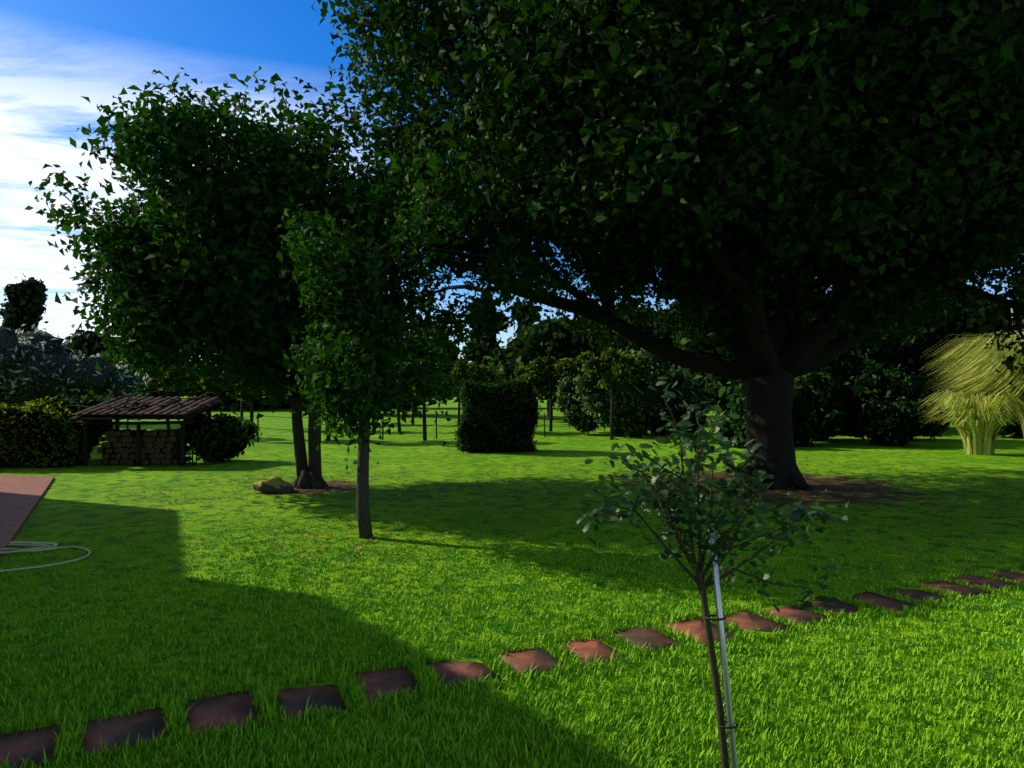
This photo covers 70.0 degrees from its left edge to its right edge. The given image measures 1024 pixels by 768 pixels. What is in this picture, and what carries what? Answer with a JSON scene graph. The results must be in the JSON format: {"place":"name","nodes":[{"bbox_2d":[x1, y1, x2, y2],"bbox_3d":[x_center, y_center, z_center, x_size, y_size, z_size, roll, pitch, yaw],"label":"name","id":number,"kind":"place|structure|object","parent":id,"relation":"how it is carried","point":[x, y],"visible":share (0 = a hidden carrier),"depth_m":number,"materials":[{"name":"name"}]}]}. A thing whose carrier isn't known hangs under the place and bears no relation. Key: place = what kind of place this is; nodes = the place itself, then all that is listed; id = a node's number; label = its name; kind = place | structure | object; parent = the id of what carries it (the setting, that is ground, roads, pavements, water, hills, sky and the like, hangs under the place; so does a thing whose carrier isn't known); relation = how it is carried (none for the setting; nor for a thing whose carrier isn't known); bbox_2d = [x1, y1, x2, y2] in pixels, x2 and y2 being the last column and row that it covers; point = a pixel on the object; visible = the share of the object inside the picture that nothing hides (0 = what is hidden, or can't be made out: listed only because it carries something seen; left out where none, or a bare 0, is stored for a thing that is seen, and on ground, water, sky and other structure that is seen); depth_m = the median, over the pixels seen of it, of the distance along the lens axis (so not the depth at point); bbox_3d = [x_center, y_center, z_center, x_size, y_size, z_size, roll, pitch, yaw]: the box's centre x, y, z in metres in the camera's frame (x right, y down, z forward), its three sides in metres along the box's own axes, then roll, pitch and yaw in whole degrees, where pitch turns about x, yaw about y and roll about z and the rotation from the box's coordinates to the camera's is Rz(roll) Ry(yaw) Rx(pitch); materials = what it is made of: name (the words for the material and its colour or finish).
{"place":"outdoors","nodes":[
{"label":"outdoors","id":0,"kind":"place"},
{"bbox_2d":[0,475,53,558],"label":"patio","id":1,"kind":"structure","parent":0,"point":[21,496],"depth_m":14.66,"materials":[{"name":"tile"}]},
{"bbox_2d":[0,396,1023,767],"bbox_3d":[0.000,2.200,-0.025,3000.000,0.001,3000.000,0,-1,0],"label":"ground","id":2,"kind":"structure","parent":0,"point":[80,496],"depth_m":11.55,"materials":[{"name":"green plant"}]},
{"bbox_2d":[0,396,91,468],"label":"hedge","id":3,"kind":"object","parent":2,"relation":"on","point":[47,433],"visible":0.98,"depth_m":21.21,"materials":[{"name":"green plant"}]},
{"bbox_2d":[0,541,91,571],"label":"garden hose","id":4,"kind":"object","parent":2,"relation":"on","point":[41,546],"visible":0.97,"depth_m":10.05,"materials":[{"name":"green"}]},
{"bbox_2d":[0,324,149,419],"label":"olive trees","id":5,"kind":"object","parent":2,"relation":"on","point":[37,364],"visible":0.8,"depth_m":27.76,"materials":[{"name":"green plant"}]},
{"bbox_2d":[64,391,228,465],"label":"wood shed","id":6,"kind":"structure","parent":2,"relation":"on","point":[138,446],"depth_m":22.04,"materials":[{"name":"wood"}]},
{"bbox_2d":[0,273,536,384],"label":"dark trees","id":7,"kind":"object","parent":2,"relation":"on","point":[26,299],"visible":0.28,"depth_m":50.47,"materials":[{"name":"green plant"}]},
{"bbox_2d":[253,476,293,492],"bbox_3d":[-5.245,2.198,16.128,0.892,0.353,0.622,7,-3,-17],"label":"mossy stone","id":8,"kind":"object","parent":2,"relation":"on","point":[273,484],"visible":0.98,"depth_m":15.93,"materials":[{"name":"stone"}]},
{"bbox_2d":[25,66,583,488],"bbox_3d":[-3.764,-2.177,16.828,11.368,9.336,11.919,1,-1,-44],"label":"forked tree","id":9,"kind":"object","parent":2,"relation":"on","point":[189,259],"visible":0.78,"depth_m":14.98,"materials":[{"name":"green plant"}]},
{"bbox_2d":[64,326,554,410],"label":"tree line","id":10,"kind":"object","parent":2,"relation":"on","point":[228,403],"visible":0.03,"depth_m":87.43,"materials":[{"name":"green plant"}]},
{"bbox_2d":[127,409,598,442],"bbox_3d":[-7.419,1.993,36.779,26.206,1.453,19.847,0,-1,31],"label":"wire fence","id":11,"kind":"object","parent":2,"relation":"on","point":[544,415],"visible":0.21,"depth_m":34.06,"materials":[{"name":"brown metal"}]},
{"bbox_2d":[275,185,477,538],"bbox_3d":[-2.010,-0.415,10.948,2.916,5.605,2.525,0,-1,-19],"label":"slender tree","id":12,"kind":"object","parent":2,"relation":"on","point":[348,382],"visible":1,"depth_m":10.74,"materials":[{"name":"green plant"}]},
{"bbox_2d":[125,348,652,440],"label":"orchard trees","id":13,"kind":"object","parent":2,"relation":"on","point":[617,371],"visible":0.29,"depth_m":34.72,"materials":[{"name":"green plant"}]},
{"bbox_2d":[452,376,543,453],"bbox_3d":[-0.578,1.196,27.385,3.343,3.044,2.323,0,-1,-7],"label":"box hedge","id":14,"kind":"object","parent":2,"relation":"on","point":[502,415],"visible":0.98,"depth_m":26.59,"materials":[{"name":"green plant"}]},
{"bbox_2d":[0,566,1023,767],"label":"stepping stones","id":15,"kind":"object","parent":2,"relation":"on","point":[144,724],"visible":0.56,"depth_m":5.56,"materials":[{"name":"stone"}]},
{"bbox_2d":[37,349,1023,461],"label":"mixed shrubs","id":16,"kind":"object","parent":2,"relation":"on","point":[847,393],"visible":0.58,"depth_m":29.62,"materials":[{"name":"green plant"}]},
{"bbox_2d":[107,457,1023,557],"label":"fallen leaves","id":17,"kind":"object","parent":2,"relation":"on","point":[595,502],"visible":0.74,"depth_m":14.89,"materials":[{"name":"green plant"}]},
{"bbox_2d":[552,348,715,437],"bbox_3d":[6.319,0.771,37.639,8.528,5.520,6.012,0,-1,0],"label":"bush","id":18,"kind":"object","parent":2,"relation":"on","point":[635,416],"visible":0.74,"depth_m":35.87,"materials":[{"name":"green plant"}]},
{"bbox_2d":[311,0,1023,490],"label":"oak tree","id":19,"kind":"object","parent":2,"relation":"on","point":[751,180],"visible":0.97,"depth_m":12.24,"materials":[{"name":"green plant"}]},
{"bbox_2d":[573,373,852,767],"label":"oak sapling","id":20,"kind":"object","parent":2,"relation":"on","point":[706,517],"visible":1,"depth_m":3.69,"materials":[{"name":"green plant"}]},
{"bbox_2d":[0,0,1023,390],"label":"sky","id":21,"kind":"structure","parent":0,"point":[54,53],"materials":[{"name":"blue"}]},
{"bbox_2d":[388,271,1023,419],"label":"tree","id":22,"kind":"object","parent":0,"point":[521,347],"depth_m":42.32,"materials":[{"name":"green plant"}]},
{"bbox_2d":[920,308,1023,454],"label":"pampas grass","id":23,"kind":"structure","parent":0,"point":[979,422],"depth_m":25.78,"materials":[{"name":"green plant"}]}
]}

